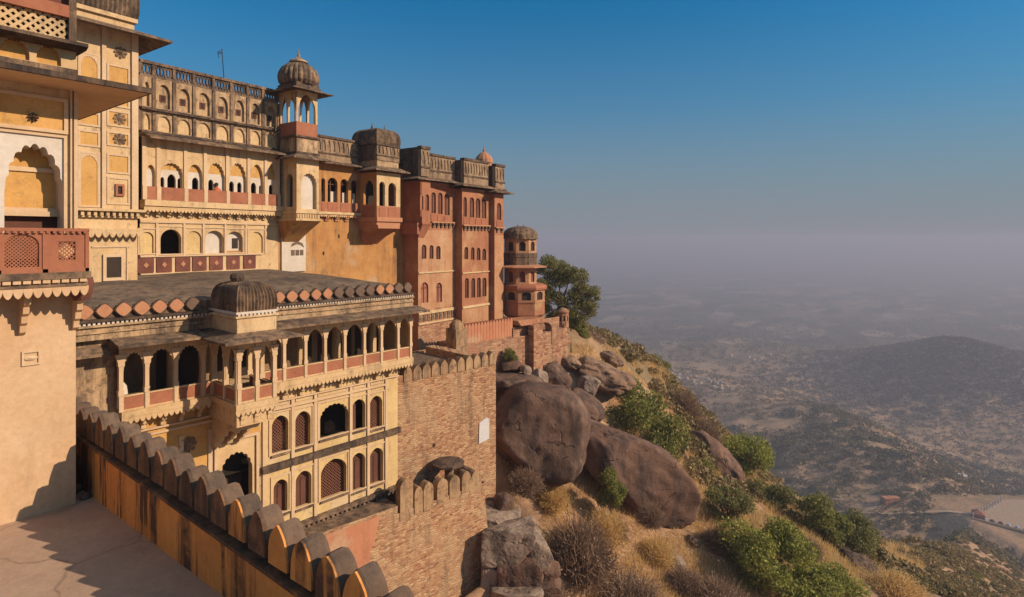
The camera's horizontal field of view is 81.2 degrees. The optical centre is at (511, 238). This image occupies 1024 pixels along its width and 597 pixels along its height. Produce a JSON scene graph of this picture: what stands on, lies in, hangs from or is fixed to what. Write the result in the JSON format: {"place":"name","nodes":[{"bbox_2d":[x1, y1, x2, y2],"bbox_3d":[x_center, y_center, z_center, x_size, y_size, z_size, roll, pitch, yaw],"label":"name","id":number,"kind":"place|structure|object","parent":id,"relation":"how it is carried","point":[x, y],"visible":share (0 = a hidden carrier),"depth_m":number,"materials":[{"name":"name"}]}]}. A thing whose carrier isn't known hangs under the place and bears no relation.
{"place":"outdoors","nodes":[
{"label":"outdoors","id":0,"kind":"place"},
{"bbox_2d":[116,382,127,408],"bbox_3d":[-15.766,6.370,24.188,0.418,1.100,0.440,0,0,38],"label":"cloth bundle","id":1,"kind":"object","parent":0,"point":[124,389],"visible":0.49,"depth_m":24.10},
{"bbox_2d":[134,0,1023,251],"label":"sky","id":2,"kind":"structure","parent":0,"point":[822,125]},
{"bbox_2d":[465,249,1023,596],"bbox_3d":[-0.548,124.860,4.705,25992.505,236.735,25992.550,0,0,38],"label":"ground","id":3,"kind":"structure","parent":0,"point":[596,263],"depth_m":1461.88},
{"bbox_2d":[76,0,172,281],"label":"plaster tower","id":4,"kind":"structure","parent":3,"relation":"on","point":[109,212],"depth_m":28.73,"materials":[{"name":"paint"}]},
{"bbox_2d":[102,254,124,280],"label":"window","id":5,"kind":"structure","parent":4,"relation":"in","point":[110,266],"depth_m":28.78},
{"bbox_2d":[115,184,124,195],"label":"window","id":6,"kind":"structure","parent":4,"relation":"in","point":[119,188],"depth_m":29.02,"materials":[{"name":"red stone"}]},
{"bbox_2d":[137,49,409,284],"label":"palace","id":7,"kind":"structure","parent":3,"relation":"on","point":[295,195],"depth_m":38.81,"materials":[{"name":"beige paint"}]},
{"bbox_2d":[290,176,292,206],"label":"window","id":8,"kind":"structure","parent":7,"relation":"in","point":[291,180],"depth_m":39.81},
{"bbox_2d":[281,235,305,271],"bbox_3d":[-14.998,0.949,41.038,0.157,2.602,1.892,0,0,34],"label":"doorway","id":9,"kind":"structure","parent":7,"relation":"in","point":[293,254],"depth_m":40.98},
{"bbox_2d":[329,178,334,201],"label":"window","id":10,"kind":"structure","parent":7,"relation":"in","point":[332,194],"depth_m":43.92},
{"bbox_2d":[302,464,487,596],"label":"bastion","id":11,"kind":"object","parent":3,"relation":"on","point":[424,538],"visible":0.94,"depth_m":33.92,"materials":[{"name":"brick"}]},
{"bbox_2d":[76,269,429,528],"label":"gallery wing","id":12,"kind":"structure","parent":11,"relation":"on","point":[272,386],"depth_m":29.01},
{"bbox_2d":[156,349,166,388],"bbox_3d":[-15.912,5.910,27.561,0.020,2.020,0.900,0,0,41],"label":"doorway","id":13,"kind":"structure","parent":12,"relation":"in","point":[161,357],"depth_m":27.37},
{"bbox_2d":[179,345,198,384],"bbox_3d":[-15.289,5.910,28.273,0.020,2.020,0.900,0,0,41],"label":"doorway","id":14,"kind":"structure","parent":12,"relation":"in","point":[189,357],"depth_m":28.25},
{"bbox_2d":[217,345,222,379],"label":"doorway","id":15,"kind":"structure","parent":12,"relation":"in","point":[219,356],"depth_m":29.36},
{"bbox_2d":[222,452,241,487],"bbox_3d":[-13.770,12.280,28.697,0.030,4.681,1.546,0,0,41],"label":"door","id":16,"kind":"structure","parent":12,"relation":"in","point":[234,461],"depth_m":28.97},
{"bbox_2d":[233,349,246,376],"bbox_3d":[-13.635,5.910,30.165,0.020,2.020,0.900,0,0,41],"label":"doorway","id":17,"kind":"structure","parent":12,"relation":"in","point":[243,363],"depth_m":30.17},
{"bbox_2d":[269,408,290,457],"bbox_3d":[-11.535,9.572,29.585,0.472,2.214,1.185,0,0,41],"label":"window","id":18,"kind":"structure","parent":12,"relation":"in","point":[288,451],"depth_m":29.71,"materials":[{"name":"stone"}]},
{"bbox_2d":[270,471,290,515],"bbox_3d":[-11.513,12.656,29.593,0.450,2.047,1.053,0,0,41],"label":"window","id":19,"kind":"structure","parent":12,"relation":"in","point":[279,488],"depth_m":29.79,"materials":[{"name":"wood"}]},
{"bbox_2d":[296,334,311,364],"bbox_3d":[-11.387,5.910,32.737,0.020,2.020,0.900,0,0,41],"label":"doorway","id":20,"kind":"structure","parent":12,"relation":"in","point":[309,343],"depth_m":32.96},
{"bbox_2d":[295,404,313,451],"bbox_3d":[-10.730,9.612,30.505,0.472,2.185,1.169,0,0,41],"label":"window","id":21,"kind":"structure","parent":12,"relation":"in","point":[307,446],"depth_m":30.69,"materials":[{"name":"stone"}]},
{"bbox_2d":[295,463,313,511],"bbox_3d":[-10.700,12.666,30.519,0.450,2.187,1.194,0,0,41],"label":"window","id":22,"kind":"structure","parent":12,"relation":"in","point":[302,481],"depth_m":30.69,"materials":[{"name":"wood"}]},
{"bbox_2d":[317,330,331,361],"bbox_3d":[-10.560,5.910,33.683,0.020,2.020,0.900,0,0,41],"label":"doorway","id":23,"kind":"structure","parent":12,"relation":"in","point":[319,340],"depth_m":33.52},
{"bbox_2d":[317,395,349,442],"bbox_3d":[-9.406,9.544,31.752,0.118,2.085,2.018,0,0,41],"label":"window","id":24,"kind":"structure","parent":12,"relation":"in","point":[320,440],"depth_m":31.41,"materials":[{"name":"stone"}]},
{"bbox_2d":[318,450,349,503],"bbox_3d":[-9.559,12.623,31.840,0.472,2.356,1.862,0,0,41],"label":"window","id":25,"kind":"structure","parent":12,"relation":"in","point":[341,494],"depth_m":31.97,"materials":[{"name":"wood"}]},
{"bbox_2d":[340,327,350,357],"bbox_3d":[-9.712,5.910,34.653,0.020,2.020,0.900,0,0,41],"label":"doorway","id":26,"kind":"structure","parent":12,"relation":"in","point":[349,331],"depth_m":34.84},
{"bbox_2d":[348,446,366,495],"bbox_3d":[-8.558,12.751,32.968,0.450,2.428,1.258,0,0,41],"label":"window","id":27,"kind":"structure","parent":12,"relation":"in","point":[357,459],"depth_m":33.18,"materials":[{"name":"wood"}]},
{"bbox_2d":[352,393,366,433],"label":"window","id":28,"kind":"structure","parent":12,"relation":"in","point":[354,406],"depth_m":33.08,"materials":[{"name":"stone"}]},
{"bbox_2d":[355,325,367,354],"bbox_3d":[-8.951,5.910,35.524,0.020,2.020,0.900,0,0,41],"label":"doorway","id":29,"kind":"structure","parent":12,"relation":"in","point":[357,331],"depth_m":35.35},
{"bbox_2d":[370,389,384,431],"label":"window","id":30,"kind":"structure","parent":12,"relation":"in","point":[375,398],"depth_m":34.10,"materials":[{"name":"stone"}]},
{"bbox_2d":[370,441,384,488],"bbox_3d":[-7.746,12.775,33.903,0.450,2.390,1.224,0,0,41],"label":"window","id":31,"kind":"structure","parent":12,"relation":"in","point":[375,455],"depth_m":34.08,"materials":[{"name":"wood"}]},
{"bbox_2d":[376,326,378,351],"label":"doorway","id":32,"kind":"structure","parent":12,"relation":"in","point":[377,333],"depth_m":36.38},
{"bbox_2d":[432,456,464,478],"bbox_3d":[-3.886,14.516,36.493,2.009,1.968,1.978,0,0,38],"label":"stone table","id":33,"kind":"object","parent":11,"relation":"on","point":[448,464],"visible":0.77,"depth_m":36.19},
{"bbox_2d":[390,345,495,500],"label":"brick wall","id":34,"kind":"structure","parent":3,"relation":"on","point":[446,401],"depth_m":37.86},
{"bbox_2d":[478,417,488,443],"bbox_3d":[-1.869,12.739,39.764,0.924,1.611,0.055,0,0,-44],"label":"plaque","id":35,"kind":"object","parent":34,"relation":"attached to","point":[483,430],"visible":1,"depth_m":39.70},
{"bbox_2d":[399,145,514,350],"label":"red palace block","id":36,"kind":"structure","parent":3,"relation":"on","point":[451,228],"depth_m":52.10,"materials":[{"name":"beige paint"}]},
{"bbox_2d":[421,282,427,302],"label":"window","id":37,"kind":"structure","parent":36,"relation":"in","point":[424,287],"depth_m":49.56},
{"bbox_2d":[431,193,434,212],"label":"window","id":38,"kind":"structure","parent":36,"relation":"in","point":[432,195],"depth_m":50.37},
{"bbox_2d":[436,283,440,301],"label":"window","id":39,"kind":"structure","parent":36,"relation":"in","point":[438,287],"depth_m":51.05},
{"bbox_2d":[438,193,441,213],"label":"window","id":40,"kind":"structure","parent":36,"relation":"in","point":[439,195],"depth_m":51.09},
{"bbox_2d":[444,194,448,214],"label":"window","id":41,"kind":"structure","parent":36,"relation":"in","point":[446,200],"depth_m":51.92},
{"bbox_2d":[412,317,512,352],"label":"ribbed wall","id":42,"kind":"structure","parent":3,"relation":"on","point":[460,336],"depth_m":49.73,"materials":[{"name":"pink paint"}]},
{"bbox_2d":[480,566,498,592],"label":"boulder","id":43,"kind":"object","parent":3,"relation":"on","point":[489,577],"visible":0.5,"depth_m":35.12,"materials":[{"name":"stone"}]},
{"bbox_2d":[438,316,569,373],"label":"fort wall","id":44,"kind":"structure","parent":3,"relation":"on","point":[533,342],"depth_m":53.68,"materials":[{"name":"red paint"}]},
{"bbox_2d":[502,225,546,317],"bbox_3d":[0.802,3.247,57.998,4.849,9.580,4.849,0,0,38],"label":"corner turret","id":45,"kind":"object","parent":44,"relation":"on","point":[523,292],"visible":0.99,"depth_m":56.57,"materials":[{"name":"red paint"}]},
{"bbox_2d":[491,585,543,596],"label":"boulder","id":46,"kind":"object","parent":3,"relation":"on","point":[498,591],"visible":0.66,"depth_m":34.37,"materials":[{"name":"stone"}]},
{"bbox_2d":[541,577,561,596],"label":"boulder","id":47,"kind":"object","parent":46,"relation":"on","point":[551,588],"visible":0.61,"depth_m":34.86,"materials":[{"name":"stone"}]},
{"bbox_2d":[543,560,560,581],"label":"boulder","id":48,"kind":"object","parent":47,"relation":"on","point":[551,572],"visible":0.73,"depth_m":35.46,"materials":[{"name":"stone"}]},
{"bbox_2d":[496,556,543,586],"bbox_3d":[0.471,20.167,36.000,2.788,2.421,2.506,0,0,-1],"label":"boulder","id":49,"kind":"object","parent":3,"relation":"on","point":[527,571],"visible":0.61,"depth_m":34.81,"materials":[{"name":"stone"}]},
{"bbox_2d":[481,515,535,567],"bbox_3d":[-0.201,18.463,36.523,3.370,2.174,2.880,0,0,0],"label":"boulder","id":50,"kind":"object","parent":49,"relation":"on","point":[511,541],"visible":0.95,"depth_m":35.35,"materials":[{"name":"stone"}]},
{"bbox_2d":[485,500,520,526],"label":"boulder","id":51,"kind":"object","parent":50,"relation":"on","point":[495,516],"visible":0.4,"depth_m":38.20,"materials":[{"name":"stone"}]},
{"bbox_2d":[493,492,513,510],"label":"boulder","id":52,"kind":"object","parent":51,"relation":"on","point":[503,501],"visible":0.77,"depth_m":38.79,"materials":[{"name":"stone"}]},
{"bbox_2d":[527,529,553,572],"bbox_3d":[1.264,19.418,36.511,2.339,2.896,2.137,0,0,-3],"label":"boulder","id":53,"kind":"object","parent":49,"relation":"on","point":[540,553],"visible":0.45,"depth_m":35.52,"materials":[{"name":"stone"}]},
{"bbox_2d":[504,463,546,500],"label":"dry bush","id":54,"kind":"object","parent":3,"relation":"on","point":[524,482],"visible":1,"depth_m":41.09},
{"bbox_2d":[532,368,548,382],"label":"boulder","id":55,"kind":"object","parent":3,"relation":"on","point":[542,374],"visible":0.35,"depth_m":50.79,"materials":[{"name":"stone"}]},
{"bbox_2d":[496,380,590,486],"bbox_3d":[2.140,14.679,45.864,7.591,7.894,7.544,0,0,2],"label":"boulder","id":56,"kind":"object","parent":3,"relation":"on","point":[544,427],"visible":0.88,"depth_m":42.71,"materials":[{"name":"stone"}]},
{"bbox_2d":[496,371,544,390],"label":"boulder","id":57,"kind":"object","parent":56,"relation":"on","point":[506,380],"visible":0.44,"depth_m":47.97,"materials":[{"name":"stone"}]},
{"bbox_2d":[501,360,521,372],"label":"boulder","id":58,"kind":"object","parent":57,"relation":"on","point":[512,366],"visible":0.83,"depth_m":50.23,"materials":[{"name":"stone"}]},
{"bbox_2d":[502,347,518,361],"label":"shrub","id":59,"kind":"object","parent":58,"relation":"on","point":[508,356],"visible":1,"depth_m":50.70,"materials":[{"name":"green plant"}]},
{"bbox_2d":[520,364,531,374],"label":"boulder","id":60,"kind":"object","parent":57,"relation":"on","point":[525,369],"visible":0.98,"depth_m":49.48,"materials":[{"name":"stone"}]},
{"bbox_2d":[532,484,573,524],"bbox_3d":[2.804,18.910,43.597,3.686,3.380,3.882,0,0,34],"label":"dry bush","id":61,"kind":"object","parent":3,"relation":"on","point":[554,499],"visible":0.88,"depth_m":42.98,"materials":[{"name":"plant"}]},
{"bbox_2d":[544,574,568,596],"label":"dry bush","id":62,"kind":"object","parent":3,"relation":"on","point":[561,594],"visible":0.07,"depth_m":36.90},
{"bbox_2d":[543,360,571,388],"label":"boulder","id":63,"kind":"object","parent":3,"relation":"on","point":[557,373],"visible":0.62,"depth_m":54.60,"materials":[{"name":"stone"}]},
{"bbox_2d":[557,308,569,331],"bbox_3d":[5.232,8.587,60.998,1.254,3.100,1.254,0,0,14],"label":"watch turret","id":64,"kind":"object","parent":3,"relation":"on","point":[563,314],"visible":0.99,"depth_m":60.55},
{"bbox_2d":[537,253,601,327],"bbox_3d":[6.218,7.152,65.928,7.701,11.130,5.154,0,0,-3],"label":"tree","id":65,"kind":"object","parent":3,"relation":"on","point":[563,273],"visible":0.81,"depth_m":64.76,"materials":[{"name":"green plant"}]},
{"bbox_2d":[562,355,581,369],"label":"boulder","id":66,"kind":"object","parent":3,"relation":"on","point":[571,362],"visible":0.91,"depth_m":57.15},
{"bbox_2d":[569,318,590,338],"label":"shrub","id":67,"kind":"object","parent":3,"relation":"on","point":[579,328],"visible":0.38,"depth_m":65.48,"materials":[{"name":"green plant"}]},
{"bbox_2d":[548,504,622,596],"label":"dry bush","id":68,"kind":"object","parent":3,"relation":"on","point":[587,556],"visible":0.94,"depth_m":39.10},
{"bbox_2d":[571,387,604,421],"bbox_3d":[6.080,14.861,52.961,3.904,3.110,4.632,0,0,-9],"label":"boulder","id":69,"kind":"object","parent":3,"relation":"on","point":[595,408],"visible":0.56,"depth_m":51.49,"materials":[{"name":"stone"}]},
{"bbox_2d":[576,375,600,396],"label":"boulder","id":70,"kind":"object","parent":3,"relation":"on","point":[589,384],"visible":0.8,"depth_m":55.34,"materials":[{"name":"stone"}]},
{"bbox_2d":[585,326,610,345],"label":"dry bush","id":71,"kind":"object","parent":3,"relation":"on","point":[601,339],"visible":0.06,"depth_m":67.62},
{"bbox_2d":[578,504,629,550],"bbox_3d":[6.620,21.113,43.596,4.529,3.718,4.301,0,0,-22],"label":"dry bush","id":72,"kind":"object","parent":3,"relation":"on","point":[612,523],"visible":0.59,"depth_m":43.15,"materials":[{"name":"plant"}]},
{"bbox_2d":[576,355,636,394],"bbox_3d":[8.858,13.236,58.686,5.637,3.104,6.413,0,0,-14],"label":"boulder","id":73,"kind":"object","parent":3,"relation":"on","point":[612,379],"visible":0.81,"depth_m":56.68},
{"bbox_2d":[596,466,627,514],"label":"shrub","id":74,"kind":"object","parent":3,"relation":"on","point":[615,490],"visible":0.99,"depth_m":44.06,"materials":[{"name":"green plant"}]},
{"bbox_2d":[600,351,625,366],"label":"boulder","id":75,"kind":"object","parent":3,"relation":"on","point":[612,358],"visible":0.91,"depth_m":62.29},
{"bbox_2d":[594,562,670,596],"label":"dry bush","id":76,"kind":"object","parent":3,"relation":"on","point":[629,590],"visible":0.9,"depth_m":38.98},
{"bbox_2d":[583,419,701,528],"bbox_3d":[10.083,19.215,49.169,10.549,9.174,6.205,0,0,-7],"label":"boulder","id":77,"kind":"object","parent":3,"relation":"on","point":[644,468],"visible":0.74,"depth_m":46.86,"materials":[{"name":"stone"}]},
{"bbox_2d":[605,377,691,461],"bbox_3d":[12.286,17.607,57.044,9.256,7.897,8.646,0,0,9],"label":"shrub","id":78,"kind":"object","parent":3,"relation":"on","point":[668,435],"visible":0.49,"depth_m":55.51,"materials":[{"name":"green plant"}]},
{"bbox_2d":[632,497,668,537],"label":"dry bush","id":79,"kind":"object","parent":3,"relation":"on","point":[650,516],"visible":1,"depth_m":43.66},
{"bbox_2d":[638,531,682,570],"bbox_3d":[10.694,23.231,44.139,3.934,2.911,3.736,0,0,15],"label":"dry bush","id":80,"kind":"object","parent":3,"relation":"on","point":[663,551],"visible":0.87,"depth_m":43.73,"materials":[{"name":"plant"}]},
{"bbox_2d":[649,353,678,380],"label":"shrub","id":81,"kind":"object","parent":3,"relation":"on","point":[666,363],"visible":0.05,"depth_m":86.26,"materials":[{"name":"green plant"}]},
{"bbox_2d":[670,553,685,568],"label":"boulder","id":82,"kind":"object","parent":3,"relation":"on","point":[681,559],"visible":0.27,"depth_m":44.12,"materials":[{"name":"stone"}]},
{"bbox_2d":[660,562,711,596],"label":"dry bush","id":83,"kind":"object","parent":3,"relation":"on","point":[683,576],"visible":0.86,"depth_m":41.65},
{"bbox_2d":[667,383,704,422],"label":"dry bush","id":84,"kind":"object","parent":3,"relation":"on","point":[689,404],"visible":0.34,"depth_m":67.27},
{"bbox_2d":[686,535,700,547],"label":"boulder","id":85,"kind":"object","parent":3,"relation":"on","point":[693,541],"visible":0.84,"depth_m":46.65,"materials":[{"name":"stone"}]},
{"bbox_2d":[690,415,723,441],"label":"dry bush","id":86,"kind":"object","parent":3,"relation":"on","point":[712,431],"visible":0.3,"depth_m":66.28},
{"bbox_2d":[699,456,715,474],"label":"shrub","id":87,"kind":"object","parent":3,"relation":"on","point":[707,464],"visible":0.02,"depth_m":58.56,"materials":[{"name":"green plant"}]},
{"bbox_2d":[496,339,927,596],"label":"dry grass","id":88,"kind":"structure","parent":3,"relation":"on","point":[828,550],"depth_m":48.55,"materials":[{"name":"plant"}]},
{"bbox_2d":[697,523,733,558],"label":"dry bush","id":89,"kind":"object","parent":3,"relation":"on","point":[711,541],"visible":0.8,"depth_m":46.90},
{"bbox_2d":[690,430,744,480],"bbox_3d":[21.094,23.257,63.150,6.066,5.794,5.981,0,0,-5],"label":"boulder","id":90,"kind":"object","parent":3,"relation":"on","point":[726,460],"visible":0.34,"depth_m":60.80,"materials":[{"name":"stone"}]},
{"bbox_2d":[687,568,750,596],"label":"dry bush","id":91,"kind":"object","parent":3,"relation":"on","point":[716,590],"visible":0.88,"depth_m":41.39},
{"bbox_2d":[702,483,757,523],"bbox_3d":[18.497,22.972,51.096,4.312,3.952,3.597,0,0,-9],"label":"shrub","id":92,"kind":"object","parent":3,"relation":"on","point":[738,505],"visible":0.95,"depth_m":50.67,"materials":[{"name":"green plant"}]},
{"bbox_2d":[721,430,775,476],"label":"shrub","id":93,"kind":"object","parent":3,"relation":"on","point":[757,454],"visible":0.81,"depth_m":65.18,"materials":[{"name":"green plant"}]},
{"bbox_2d":[715,515,823,596],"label":"shrub","id":94,"kind":"object","parent":3,"relation":"on","point":[759,563],"visible":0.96,"depth_m":44.19,"materials":[{"name":"green plant"}]},
{"bbox_2d":[745,477,797,510],"bbox_3d":[26.204,25.727,59.757,4.935,3.649,4.853,0,0,42],"label":"shrub","id":95,"kind":"object","parent":3,"relation":"on","point":[783,495],"visible":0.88,"depth_m":58.73,"materials":[{"name":"green plant"}]},
{"bbox_2d":[546,312,1023,596],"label":"slope scrub","id":96,"kind":"object","parent":3,"relation":"on","point":[958,582],"visible":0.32,"depth_m":74.80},
{"bbox_2d":[551,265,1023,342],"bbox_3d":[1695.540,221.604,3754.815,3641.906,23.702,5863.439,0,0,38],"label":"plain trees","id":97,"kind":"object","parent":3,"relation":"on","point":[910,337],"visible":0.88,"depth_m":1921.48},
{"bbox_2d":[592,320,1023,562],"bbox_3d":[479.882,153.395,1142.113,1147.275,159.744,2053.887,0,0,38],"label":"valley scrub","id":98,"kind":"object","parent":3,"relation":"on","point":[808,400],"visible":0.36,"depth_m":747.04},
{"bbox_2d":[802,534,828,562],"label":"dry bush","id":99,"kind":"object","parent":3,"relation":"on","point":[816,547],"visible":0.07,"depth_m":49.88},
{"bbox_2d":[794,491,855,546],"bbox_3d":[29.767,26.781,57.024,5.343,5.668,5.333,0,0,39],"label":"shrub","id":100,"kind":"object","parent":3,"relation":"on","point":[831,524],"visible":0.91,"depth_m":56.00,"materials":[{"name":"green plant"}]},
{"bbox_2d":[784,558,871,596],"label":"shrub","id":101,"kind":"object","parent":3,"relation":"on","point":[828,581],"visible":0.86,"depth_m":44.00,"materials":[{"name":"green plant"}]},
{"bbox_2d":[840,548,880,572],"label":"boulder","id":102,"kind":"object","parent":3,"relation":"on","point":[863,561],"visible":0.59,"depth_m":52.16,"materials":[{"name":"grey stone"}]},
{"bbox_2d":[842,507,884,558],"bbox_3d":[33.446,28.921,57.457,4.359,4.612,5.226,0,0,13],"label":"shrub","id":103,"kind":"object","parent":3,"relation":"on","point":[865,537],"visible":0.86,"depth_m":56.44,"materials":[{"name":"green plant"}]},
{"bbox_2d":[724,403,1023,570],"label":"ridge scrub","id":104,"kind":"object","parent":3,"relation":"on","point":[786,444],"visible":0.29,"depth_m":422.66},
{"bbox_2d":[751,335,1023,437],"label":"hill woods","id":105,"kind":"object","parent":3,"relation":"on","point":[922,342],"visible":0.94,"depth_m":841.71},
{"bbox_2d":[881,496,900,505],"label":"stone hut","id":106,"kind":"object","parent":3,"relation":"on","point":[887,500],"visible":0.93,"depth_m":350.42,"materials":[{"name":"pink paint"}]},
{"bbox_2d":[861,561,933,596],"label":"dry bush","id":107,"kind":"object","parent":3,"relation":"on","point":[899,585],"visible":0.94,"depth_m":48.37,"materials":[{"name":"plant"}]},
{"bbox_2d":[837,510,970,513],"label":"footpath","id":108,"kind":"structure","parent":3,"relation":"on","point":[929,511],"depth_m":341.11,"materials":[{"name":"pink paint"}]},
{"bbox_2d":[953,529,1023,571],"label":"valley woods","id":109,"kind":"object","parent":3,"relation":"on","point":[980,539],"visible":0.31,"depth_m":201.88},
{"bbox_2d":[980,500,1023,532],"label":"yard paving","id":110,"kind":"structure","parent":0,"point":[1004,512],"depth_m":331.79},
{"bbox_2d":[971,509,984,519],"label":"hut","id":111,"kind":"object","parent":110,"relation":"on","point":[980,514],"visible":1,"depth_m":326.35,"materials":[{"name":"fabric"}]},
{"bbox_2d":[971,517,1023,531],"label":"yard wall","id":112,"kind":"structure","parent":110,"relation":"on","point":[1017,529],"depth_m":317.40,"materials":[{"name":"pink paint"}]},
{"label":"terrace base","id":113,"kind":"structure","parent":0,"visible":0},
{"bbox_2d":[0,490,222,596],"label":"terrace paving","id":114,"kind":"structure","parent":113,"relation":"on","point":[91,547],"depth_m":10.21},
{"bbox_2d":[0,0,152,524],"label":"balcony house","id":115,"kind":"structure","parent":114,"relation":"on","point":[50,97],"depth_m":11.91,"materials":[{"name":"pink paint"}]},
{"bbox_2d":[4,216,56,266],"bbox_3d":[-9.891,0.081,12.135,0.030,1.078,1.128,0,0,38],"label":"door","id":116,"kind":"structure","parent":115,"relation":"in","point":[9,221],"depth_m":12.14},
{"bbox_2d":[79,491,91,499],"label":"loose stone","id":117,"kind":"object","parent":114,"relation":"on","point":[85,495],"visible":1,"depth_m":12.60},
{"bbox_2d":[76,396,413,596],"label":"parapet wall","id":118,"kind":"structure","parent":113,"relation":"on","point":[214,530],"depth_m":9.59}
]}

